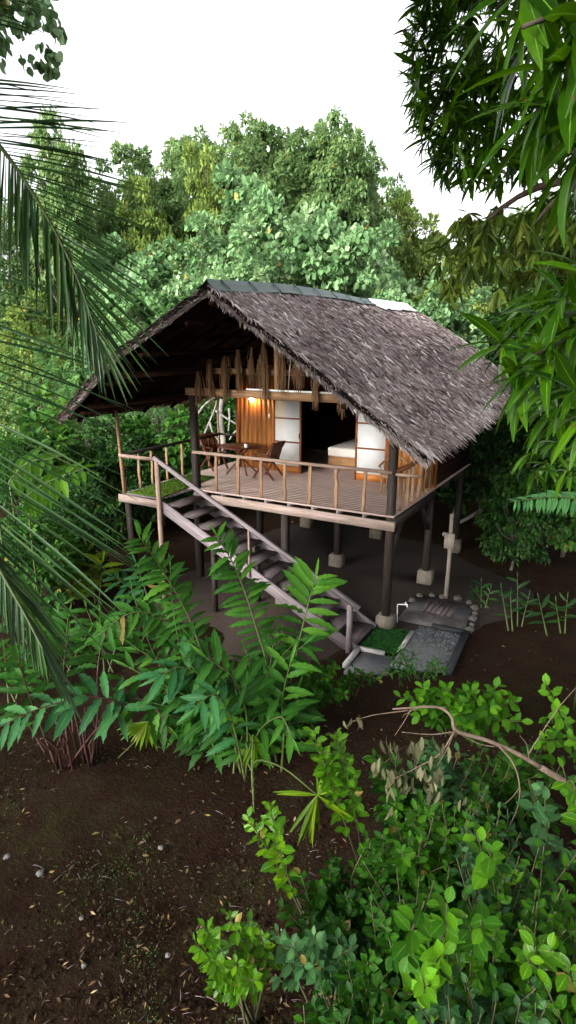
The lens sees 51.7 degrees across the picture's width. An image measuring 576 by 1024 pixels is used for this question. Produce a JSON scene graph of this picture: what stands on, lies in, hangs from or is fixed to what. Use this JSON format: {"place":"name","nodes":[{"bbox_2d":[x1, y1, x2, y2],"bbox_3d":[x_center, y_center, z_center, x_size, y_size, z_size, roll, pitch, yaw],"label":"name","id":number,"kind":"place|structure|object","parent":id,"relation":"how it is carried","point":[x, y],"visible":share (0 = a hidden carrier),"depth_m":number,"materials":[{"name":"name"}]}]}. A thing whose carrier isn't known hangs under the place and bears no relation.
{"place":"outdoors","nodes":[
{"label":"outdoors","id":0,"kind":"place"},
{"bbox_2d":[0,370,575,1023],"bbox_3d":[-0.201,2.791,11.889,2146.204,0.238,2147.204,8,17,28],"label":"ground","id":1,"kind":"structure","parent":0,"point":[74,812],"depth_m":7.85,"materials":[{"name":"soil"}]},
{"bbox_2d":[0,638,47,705],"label":"ginger plant","id":2,"kind":"object","parent":1,"relation":"on","point":[13,659],"visible":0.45,"depth_m":9.95,"materials":[{"name":"green plant"}]},
{"bbox_2d":[0,0,67,81],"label":"round leaved tree","id":3,"kind":"object","parent":1,"relation":"on","point":[51,56],"visible":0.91,"depth_m":8.49,"materials":[{"name":"green plant"}]},
{"bbox_2d":[0,195,69,389],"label":"forest tree","id":4,"kind":"object","parent":1,"relation":"on","point":[13,288],"visible":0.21,"depth_m":26.77,"materials":[{"name":"green plant"}]},
{"bbox_2d":[8,446,66,578],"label":"breadfruit sapling","id":5,"kind":"object","parent":1,"relation":"on","point":[32,469],"visible":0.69,"depth_m":12.13,"materials":[{"name":"green plant"}]},
{"bbox_2d":[0,288,84,454],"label":"yellow green tree","id":6,"kind":"object","parent":1,"relation":"on","point":[27,327],"visible":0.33,"depth_m":24.84,"materials":[{"name":"green plant"}]},
{"bbox_2d":[0,493,87,612],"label":"thicket bush","id":7,"kind":"object","parent":1,"relation":"on","point":[66,551],"visible":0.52,"depth_m":13.08,"materials":[{"name":"green plant"}]},
{"bbox_2d":[0,431,88,567],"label":"thicket bush","id":8,"kind":"object","parent":1,"relation":"on","point":[10,456],"visible":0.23,"depth_m":16.36,"materials":[{"name":"green plant"}]},
{"bbox_2d":[0,326,102,469],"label":"feathery tree","id":9,"kind":"object","parent":1,"relation":"on","point":[41,361],"visible":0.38,"depth_m":19.73,"materials":[{"name":"green plant"}]},
{"bbox_2d":[1,385,118,512],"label":"thicket bush","id":10,"kind":"object","parent":1,"relation":"on","point":[66,430],"visible":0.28,"depth_m":17.92,"materials":[{"name":"green plant"}]},
{"bbox_2d":[25,461,96,605],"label":"breadfruit sapling","id":11,"kind":"object","parent":1,"relation":"on","point":[60,486],"visible":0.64,"depth_m":11.64,"materials":[{"name":"green plant"}]},
{"bbox_2d":[21,603,102,675],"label":"ginger plant","id":12,"kind":"object","parent":1,"relation":"on","point":[62,623],"visible":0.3,"depth_m":11.04,"materials":[{"name":"green plant"}]},
{"bbox_2d":[19,101,121,449],"bbox_3d":[-9.723,-9.776,27.743,4.408,16.431,4.706,-8,17,-27],"label":"forest tree","id":13,"kind":"object","parent":1,"relation":"on","point":[54,144],"visible":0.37,"depth_m":25.71,"materials":[{"name":"green plant"}]},
{"bbox_2d":[42,467,122,581],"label":"thicket bush","id":14,"kind":"object","parent":1,"relation":"on","point":[83,501],"visible":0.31,"depth_m":14.65,"materials":[{"name":"green plant"}]},
{"bbox_2d":[0,0,169,719],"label":"coconut palm","id":15,"kind":"object","parent":1,"relation":"on","point":[12,603],"visible":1,"depth_m":3.99,"materials":[{"name":"green plant"}]},
{"bbox_2d":[0,612,184,771],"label":"ginger plant","id":16,"kind":"object","parent":1,"relation":"on","point":[113,710],"visible":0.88,"depth_m":8.39,"materials":[{"name":"green plant"}]},
{"bbox_2d":[65,535,126,603],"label":"ginger plant","id":17,"kind":"object","parent":1,"relation":"on","point":[95,578],"visible":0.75,"depth_m":14.03,"materials":[{"name":"green plant"}]},
{"bbox_2d":[66,595,138,672],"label":"ginger plant","id":18,"kind":"object","parent":1,"relation":"on","point":[85,621],"visible":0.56,"depth_m":11.03,"materials":[{"name":"green plant"}]},
{"bbox_2d":[56,232,153,437],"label":"hibiscus tree","id":19,"kind":"object","parent":1,"relation":"on","point":[115,235],"visible":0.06,"depth_m":26.11,"materials":[{"name":"green plant"}]},
{"bbox_2d":[42,312,168,483],"bbox_3d":[-6.459,-3.205,20.983,4.261,7.254,4.458,1,15,3],"label":"feathery tree","id":20,"kind":"object","parent":1,"relation":"on","point":[74,378],"visible":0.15,"depth_m":19.70,"materials":[{"name":"green plant"}]},
{"bbox_2d":[59,418,170,539],"bbox_3d":[-5.328,-0.953,18.515,3.237,4.131,3.950,6,16,20],"label":"thicket bush","id":21,"kind":"object","parent":1,"relation":"on","point":[140,511],"visible":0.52,"depth_m":17.97,"materials":[{"name":"green plant"}]},
{"bbox_2d":[102,554,156,603],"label":"ginger plant","id":22,"kind":"object","parent":1,"relation":"on","point":[124,577],"visible":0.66,"depth_m":13.99,"materials":[{"name":"green plant"}]},
{"bbox_2d":[90,239,190,439],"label":"hibiscus tree","id":23,"kind":"object","parent":1,"relation":"on","point":[155,256],"visible":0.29,"depth_m":23.80,"materials":[{"name":"green plant"}]},
{"bbox_2d":[88,139,193,310],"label":"forest tree","id":24,"kind":"object","parent":1,"relation":"on","point":[138,160],"visible":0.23,"depth_m":28.97,"materials":[{"name":"green plant"}]},
{"bbox_2d":[113,173,187,342],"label":"yellow green tree","id":25,"kind":"object","parent":1,"relation":"on","point":[134,244],"visible":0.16,"depth_m":27.64,"materials":[{"name":"green plant"}]},
{"bbox_2d":[95,404,208,525],"bbox_3d":[-4.401,-1.698,20.272,3.670,4.599,4.666,0,15,1],"label":"thicket bush","id":26,"kind":"object","parent":1,"relation":"on","point":[174,461],"visible":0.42,"depth_m":18.98,"materials":[{"name":"green plant"}]},
{"bbox_2d":[99,283,229,460],"bbox_3d":[-4.866,-4.036,22.077,4.861,8.360,4.646,15,21,43],"label":"feathery tree","id":27,"kind":"object","parent":1,"relation":"on","point":[156,413],"visible":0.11,"depth_m":21.35,"materials":[{"name":"green plant"}]},
{"bbox_2d":[136,124,224,234],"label":"forest tree","id":28,"kind":"object","parent":1,"relation":"on","point":[173,141],"visible":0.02,"depth_m":32.61,"materials":[{"name":"green plant"}]},
{"bbox_2d":[147,133,230,261],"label":"forest tree","id":29,"kind":"object","parent":1,"relation":"on","point":[174,166],"visible":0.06,"depth_m":31.25,"materials":[{"name":"green plant"}]},
{"bbox_2d":[144,208,248,465],"bbox_3d":[-3.657,-6.095,24.061,4.968,11.266,4.845,11,19,35],"label":"hibiscus tree","id":30,"kind":"object","parent":1,"relation":"on","point":[200,247],"visible":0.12,"depth_m":23.04,"materials":[{"name":"green plant"}]},
{"bbox_2d":[4,732,403,1023],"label":"twigs","id":31,"kind":"object","parent":1,"relation":"on","point":[146,906],"visible":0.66,"depth_m":6.39,"materials":[{"name":"brown wood"}]},
{"bbox_2d":[173,138,238,285],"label":"yellow green tree","id":32,"kind":"object","parent":1,"relation":"on","point":[205,183],"visible":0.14,"depth_m":29.12,"materials":[{"name":"green plant"}]},
{"bbox_2d":[165,397,250,499],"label":"thicket bush","id":33,"kind":"object","parent":1,"relation":"on","point":[203,420],"visible":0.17,"depth_m":22.48,"materials":[{"name":"green plant"}]},
{"bbox_2d":[84,520,347,781],"bbox_3d":[-1.065,1.911,8.424,3.404,3.811,2.865,8,17,28],"label":"ginger plant","id":34,"kind":"object","parent":1,"relation":"on","point":[222,717],"visible":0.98,"depth_m":8.25,"materials":[{"name":"green plant"}]},
{"bbox_2d":[180,157,279,417],"bbox_3d":[-2.558,-8.721,28.386,6.164,14.207,6.012,-11,19,-36],"label":"hibiscus tree","id":35,"kind":"object","parent":1,"relation":"on","point":[228,216],"visible":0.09,"depth_m":26.17,"materials":[{"name":"green plant"}]},
{"bbox_2d":[192,108,268,236],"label":"forest tree","id":36,"kind":"object","parent":1,"relation":"on","point":[233,131],"visible":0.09,"depth_m":32.66,"materials":[{"name":"green plant"}]},
{"bbox_2d":[188,909,283,1023],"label":"shrub","id":37,"kind":"object","parent":1,"relation":"on","point":[239,975],"visible":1,"depth_m":4.43,"materials":[{"name":"green plant"}]},
{"bbox_2d":[203,217,292,464],"bbox_3d":[-1.616,-5.628,23.369,4.813,10.701,4.935,14,21,42],"label":"hibiscus tree","id":38,"kind":"object","parent":1,"relation":"on","point":[271,264],"visible":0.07,"depth_m":21.80,"materials":[{"name":"green plant"}]},
{"bbox_2d":[242,800,308,924],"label":"shrub","id":39,"kind":"object","parent":1,"relation":"on","point":[280,878],"visible":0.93,"depth_m":5.49,"materials":[{"name":"green plant"}]},
{"bbox_2d":[56,279,512,653],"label":"thatched house","id":40,"kind":"structure","parent":1,"relation":"on","point":[301,371],"depth_m":13.17,"materials":[{"name":"wood"}]},
{"bbox_2d":[128,473,214,496],"bbox_3d":[-2.821,-0.703,14.896,1.006,0.047,2.489,7,17,24],"label":"turf mat","id":41,"kind":"object","parent":40,"relation":"on","point":[171,486],"visible":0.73,"depth_m":14.52,"materials":[{"name":"green plant"}]},
{"bbox_2d":[273,400,301,473],"bbox_3d":[-0.019,-2.075,16.191,0.860,2.005,0.040,8,17,28],"label":"sliding door","id":42,"kind":"structure","parent":40,"relation":"in","point":[287,414],"depth_m":16.14,"materials":[{"name":"paper"}]},
{"bbox_2d":[354,413,386,482],"bbox_3d":[2.106,-1.759,15.034,0.860,2.005,0.040,8,17,28],"label":"sliding door","id":43,"kind":"structure","parent":40,"relation":"in","point":[371,446],"depth_m":15.09,"materials":[{"name":"paper"}]},
{"bbox_2d":[0,516,571,1023],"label":"fallen leaves","id":44,"kind":"object","parent":1,"relation":"on","point":[152,900],"visible":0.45,"depth_m":6.21,"materials":[{"name":"brown plant"}]},
{"bbox_2d":[223,119,350,284],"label":"forest tree","id":45,"kind":"object","parent":1,"relation":"on","point":[275,175],"visible":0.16,"depth_m":31.17,"materials":[{"name":"green plant"}]},
{"bbox_2d":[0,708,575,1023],"bbox_3d":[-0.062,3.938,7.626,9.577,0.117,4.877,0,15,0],"label":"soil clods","id":46,"kind":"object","parent":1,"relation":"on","point":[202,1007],"visible":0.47,"depth_m":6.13,"materials":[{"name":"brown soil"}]},
{"bbox_2d":[227,172,353,291],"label":"hibiscus tree","id":47,"kind":"object","parent":1,"relation":"on","point":[268,219],"visible":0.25,"depth_m":24.20,"materials":[{"name":"green plant"}]},
{"bbox_2d":[252,759,350,846],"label":"fan palm","id":48,"kind":"object","parent":1,"relation":"on","point":[312,816],"visible":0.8,"depth_m":5.86,"materials":[{"name":"green plant"}]},
{"bbox_2d":[269,923,358,1007],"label":"shrub","id":49,"kind":"object","parent":1,"relation":"on","point":[309,968],"visible":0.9,"depth_m":4.39,"materials":[{"name":"green plant"}]},
{"bbox_2d":[291,658,348,708],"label":"shrub","id":50,"kind":"object","parent":1,"relation":"on","point":[315,685],"visible":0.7,"depth_m":9.20,"materials":[{"name":"green plant"}]},
{"bbox_2d":[276,863,366,1000],"bbox_3d":[0.335,3.896,5.246,0.856,1.432,0.986,8,17,28],"label":"shrub","id":51,"kind":"object","parent":1,"relation":"on","point":[320,896],"visible":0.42,"depth_m":5.19,"materials":[{"name":"green plant"}]},
{"bbox_2d":[302,726,369,867],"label":"shrub","id":52,"kind":"object","parent":1,"relation":"on","point":[336,777],"visible":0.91,"depth_m":5.74,"materials":[{"name":"green plant"}]},
{"bbox_2d":[274,210,406,450],"bbox_3d":[1.826,-6.555,24.988,5.036,11.698,5.549,-10,18,-33],"label":"hibiscus tree","id":53,"kind":"object","parent":1,"relation":"on","point":[333,262],"visible":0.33,"depth_m":23.26,"materials":[{"name":"green plant"}]},
{"bbox_2d":[295,117,388,279],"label":"forest tree","id":54,"kind":"object","parent":1,"relation":"on","point":[378,164],"visible":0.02,"depth_m":33.87,"materials":[{"name":"green plant"}]},
{"bbox_2d":[293,967,397,1023],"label":"shrub","id":55,"kind":"object","parent":1,"relation":"on","point":[345,1014],"visible":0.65,"depth_m":4.06,"materials":[{"name":"green plant"}]},
{"bbox_2d":[291,104,405,295],"bbox_3d":[3.178,-12.121,32.709,6.257,18.411,6.680,3,15,9],"label":"forest tree","id":56,"kind":"object","parent":1,"relation":"on","point":[354,191],"visible":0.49,"depth_m":30.30,"materials":[{"name":"green plant"}]},
{"bbox_2d":[304,956,401,1023],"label":"shrub","id":57,"kind":"object","parent":1,"relation":"on","point":[346,989],"visible":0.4,"depth_m":4.27,"materials":[{"name":"green plant"}]},
{"bbox_2d":[316,851,405,960],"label":"shrub","id":58,"kind":"object","parent":1,"relation":"on","point":[347,895],"visible":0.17,"depth_m":5.30,"materials":[{"name":"green plant"}]},
{"bbox_2d":[340,887,410,960],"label":"shrub","id":59,"kind":"object","parent":1,"relation":"on","point":[365,941],"visible":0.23,"depth_m":4.99,"materials":[{"name":"green plant"}]},
{"bbox_2d":[324,963,430,1023],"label":"shrub","id":60,"kind":"object","parent":1,"relation":"on","point":[393,1012],"visible":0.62,"depth_m":4.06,"materials":[{"name":"green plant"}]},
{"bbox_2d":[333,939,443,1022],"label":"shrub","id":61,"kind":"object","parent":1,"relation":"on","point":[372,962],"visible":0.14,"depth_m":4.39,"materials":[{"name":"green plant"}]},
{"bbox_2d":[359,218,423,309],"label":"hibiscus tree","id":62,"kind":"object","parent":1,"relation":"on","point":[385,226],"visible":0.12,"depth_m":26.29,"materials":[{"name":"green plant"}]},
{"bbox_2d":[374,172,417,269],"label":"forest tree","id":63,"kind":"object","parent":1,"relation":"on","point":[397,190],"visible":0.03,"depth_m":42.12,"materials":[{"name":"green plant"}]},
{"bbox_2d":[341,830,457,916],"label":"shrub","id":64,"kind":"object","parent":1,"relation":"on","point":[364,849],"visible":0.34,"depth_m":5.13,"materials":[{"name":"green plant"}]},
{"bbox_2d":[361,866,455,1023],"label":"shrub","id":65,"kind":"object","parent":1,"relation":"on","point":[383,923],"visible":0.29,"depth_m":4.53,"materials":[{"name":"green plant"}]},
{"bbox_2d":[363,748,454,846],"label":"shrub","id":66,"kind":"object","parent":1,"relation":"on","point":[399,803],"visible":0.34,"depth_m":6.30,"materials":[{"name":"green plant"}]},
{"bbox_2d":[376,190,444,307],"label":"yellow green tree","id":67,"kind":"object","parent":1,"relation":"on","point":[409,246],"visible":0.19,"depth_m":35.93,"materials":[{"name":"green plant"}]},
{"bbox_2d":[371,265,453,331],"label":"hibiscus tree","id":68,"kind":"object","parent":1,"relation":"on","point":[429,307],"visible":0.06,"depth_m":21.22,"materials":[{"name":"green plant"}]},
{"bbox_2d":[378,642,451,686],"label":"shrub","id":69,"kind":"object","parent":1,"relation":"on","point":[413,671],"visible":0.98,"depth_m":9.82,"materials":[{"name":"green plant"}]},
{"bbox_2d":[371,798,477,914],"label":"shrub","id":70,"kind":"object","parent":1,"relation":"on","point":[406,864],"visible":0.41,"depth_m":5.17,"materials":[{"name":"green plant"}]},
{"bbox_2d":[399,210,465,338],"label":"yellow green tree","id":71,"kind":"object","parent":1,"relation":"on","point":[424,223],"visible":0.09,"depth_m":37.14,"materials":[{"name":"green plant"}]},
{"bbox_2d":[379,739,486,847],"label":"shrub","id":72,"kind":"object","parent":1,"relation":"on","point":[450,777],"visible":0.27,"depth_m":6.05,"materials":[{"name":"green plant"}]},
{"bbox_2d":[401,932,464,1023],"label":"shrub","id":73,"kind":"object","parent":1,"relation":"on","point":[430,980],"visible":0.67,"depth_m":3.45,"materials":[{"name":"green plant"}]},
{"bbox_2d":[384,886,503,1000],"bbox_3d":[1.080,3.375,4.319,0.783,2.926,1.498,2,15,9],"label":"shrub","id":74,"kind":"object","parent":1,"relation":"on","point":[458,927],"visible":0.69,"depth_m":3.65,"materials":[{"name":"green plant"}]},
{"bbox_2d":[412,246,500,361],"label":"yellow green tree","id":75,"kind":"object","parent":1,"relation":"on","point":[416,298],"visible":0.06,"depth_m":29.63,"materials":[{"name":"green plant"}]},
{"bbox_2d":[427,285,495,496],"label":"hibiscus tree","id":76,"kind":"object","parent":1,"relation":"on","point":[462,324],"visible":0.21,"depth_m":21.59,"materials":[{"name":"green plant"}]},
{"bbox_2d":[393,676,533,745],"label":"shrub","id":77,"kind":"object","parent":1,"relation":"on","point":[482,715],"visible":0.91,"depth_m":7.86,"materials":[{"name":"green plant"}]},
{"bbox_2d":[417,788,516,967],"bbox_3d":[1.573,3.466,5.403,0.807,2.178,0.747,14,21,42],"label":"shrub","id":78,"kind":"object","parent":1,"relation":"on","point":[449,818],"visible":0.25,"depth_m":5.17,"materials":[{"name":"green plant"}]},
{"bbox_2d":[343,688,575,825],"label":"broken branch","id":79,"kind":"object","parent":78,"relation":"on","point":[393,779],"visible":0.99,"depth_m":5.05,"materials":[{"name":"brown plant"}]},
{"bbox_2d":[423,965,510,1023],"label":"shrub","id":80,"kind":"object","parent":1,"relation":"on","point":[446,1009],"visible":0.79,"depth_m":3.53,"materials":[{"name":"green plant"}]},
{"bbox_2d":[411,922,550,1023],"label":"shrub","id":81,"kind":"object","parent":1,"relation":"on","point":[510,1012],"visible":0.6,"depth_m":3.47,"materials":[{"name":"green plant"}]},
{"bbox_2d":[392,0,575,502],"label":"mango tree","id":82,"kind":"object","parent":1,"relation":"on","point":[543,143],"visible":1,"depth_m":4.73,"materials":[{"name":"green plant"}]},
{"bbox_2d":[437,416,539,520],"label":"thicket bush","id":83,"kind":"object","parent":1,"relation":"on","point":[467,476],"visible":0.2,"depth_m":20.19,"materials":[{"name":"green plant"}]},
{"bbox_2d":[463,826,528,935],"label":"shrub","id":84,"kind":"object","parent":1,"relation":"on","point":[489,858],"visible":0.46,"depth_m":3.89,"materials":[{"name":"green plant"}]},
{"bbox_2d":[449,743,543,833],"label":"shrub","id":85,"kind":"object","parent":1,"relation":"on","point":[492,782],"visible":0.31,"depth_m":5.73,"materials":[{"name":"green plant"}]},
{"bbox_2d":[452,785,542,935],"bbox_3d":[1.732,3.486,5.174,0.742,2.260,0.939,4,16,13],"label":"shrub","id":86,"kind":"object","parent":1,"relation":"on","point":[513,845],"visible":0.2,"depth_m":4.91,"materials":[{"name":"green plant"}]},
{"bbox_2d":[433,885,575,1023],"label":"shrub","id":87,"kind":"object","parent":1,"relation":"on","point":[506,989],"visible":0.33,"depth_m":3.65,"materials":[{"name":"green plant"}]},
{"bbox_2d":[450,854,571,1001],"bbox_3d":[1.562,3.551,4.439,0.858,2.521,0.708,-13,20,-40],"label":"shrub","id":88,"kind":"object","parent":1,"relation":"on","point":[483,896],"visible":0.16,"depth_m":4.14,"materials":[{"name":"green plant"}]},
{"bbox_2d":[470,410,566,526],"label":"thicket bush","id":89,"kind":"object","parent":1,"relation":"on","point":[480,451],"visible":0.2,"depth_m":19.24,"materials":[{"name":"green plant"}]},
{"bbox_2d":[473,250,566,462],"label":"forest tree","id":90,"kind":"object","parent":1,"relation":"on","point":[493,320],"visible":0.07,"depth_m":20.42,"materials":[{"name":"green plant"}]},
{"bbox_2d":[473,453,570,570],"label":"thicket bush","id":91,"kind":"object","parent":1,"relation":"on","point":[522,536],"visible":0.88,"depth_m":15.56,"materials":[{"name":"green plant"}]},
{"bbox_2d":[482,739,565,863],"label":"shrub","id":92,"kind":"object","parent":1,"relation":"on","point":[523,817],"visible":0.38,"depth_m":5.80,"materials":[{"name":"green plant"}]},
{"bbox_2d":[475,883,575,1023],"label":"shrub","id":93,"kind":"object","parent":1,"relation":"on","point":[558,1004],"visible":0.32,"depth_m":3.77,"materials":[{"name":"green plant"}]},
{"bbox_2d":[499,194,575,458],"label":"forest tree","id":94,"kind":"object","parent":1,"relation":"on","point":[524,433],"visible":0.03,"depth_m":14.78,"materials":[{"name":"green plant"}]},
{"bbox_2d":[502,838,575,989],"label":"shrub","id":95,"kind":"object","parent":1,"relation":"on","point":[554,915],"visible":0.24,"depth_m":3.93,"materials":[{"name":"green plant"}]},
{"bbox_2d":[506,490,575,709],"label":"tree fern","id":96,"kind":"object","parent":1,"relation":"on","point":[562,503],"visible":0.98,"depth_m":8.95,"materials":[{"name":"green plant"}]},
{"bbox_2d":[509,926,575,1023],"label":"shrub","id":97,"kind":"object","parent":1,"relation":"on","point":[547,957],"visible":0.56,"depth_m":3.35,"materials":[{"name":"green plant"}]},
{"bbox_2d":[512,423,575,556],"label":"thicket bush","id":98,"kind":"object","parent":1,"relation":"on","point":[563,543],"visible":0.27,"depth_m":16.59,"materials":[{"name":"green plant"}]},
{"bbox_2d":[516,780,575,903],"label":"shrub","id":99,"kind":"object","parent":1,"relation":"on","point":[541,826],"visible":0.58,"depth_m":4.38,"materials":[{"name":"green plant"}]},
{"bbox_2d":[533,673,575,765],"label":"shrub","id":100,"kind":"object","parent":1,"relation":"on","point":[553,733],"visible":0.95,"depth_m":6.54,"materials":[{"name":"green plant"}]},
{"bbox_2d":[551,757,575,894],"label":"shrub","id":101,"kind":"object","parent":1,"relation":"on","point":[568,791],"visible":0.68,"depth_m":3.85,"materials":[{"name":"green plant"}]},
{"bbox_2d":[0,0,575,348],"label":"sky","id":102,"kind":"structure","parent":0,"point":[162,68],"materials":[{"name":"white"}]},
{"bbox_2d":[150,521,533,666],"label":"bare ground","id":103,"kind":"structure","parent":0,"point":[361,571],"depth_m":15.21,"materials":[{"name":"brown soil"}]},
{"bbox_2d":[360,627,409,654],"bbox_3d":[2.038,2.617,12.303,0.771,0.047,1.181,8,17,28],"label":"turf mat","id":104,"kind":"object","parent":103,"relation":"on","point":[385,640],"visible":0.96,"depth_m":12.27,"materials":[{"name":"green plant"}]},
{"bbox_2d":[398,595,471,629],"bbox_3d":[3.428,2.323,13.513,1.460,0.100,1.590,8,17,28],"label":"drain pad","id":105,"kind":"object","parent":103,"relation":"on","point":[412,613],"visible":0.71,"depth_m":13.33,"materials":[{"name":"concrete"}]},
{"bbox_2d":[344,651,392,675],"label":"path","id":106,"kind":"structure","parent":0,"point":[367,662],"depth_m":11.36,"materials":[{"name":"grey concrete"}]},
{"bbox_2d":[390,626,459,672],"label":"path","id":107,"kind":"structure","parent":0,"point":[422,660],"depth_m":11.90,"materials":[{"name":"grey gravel"}]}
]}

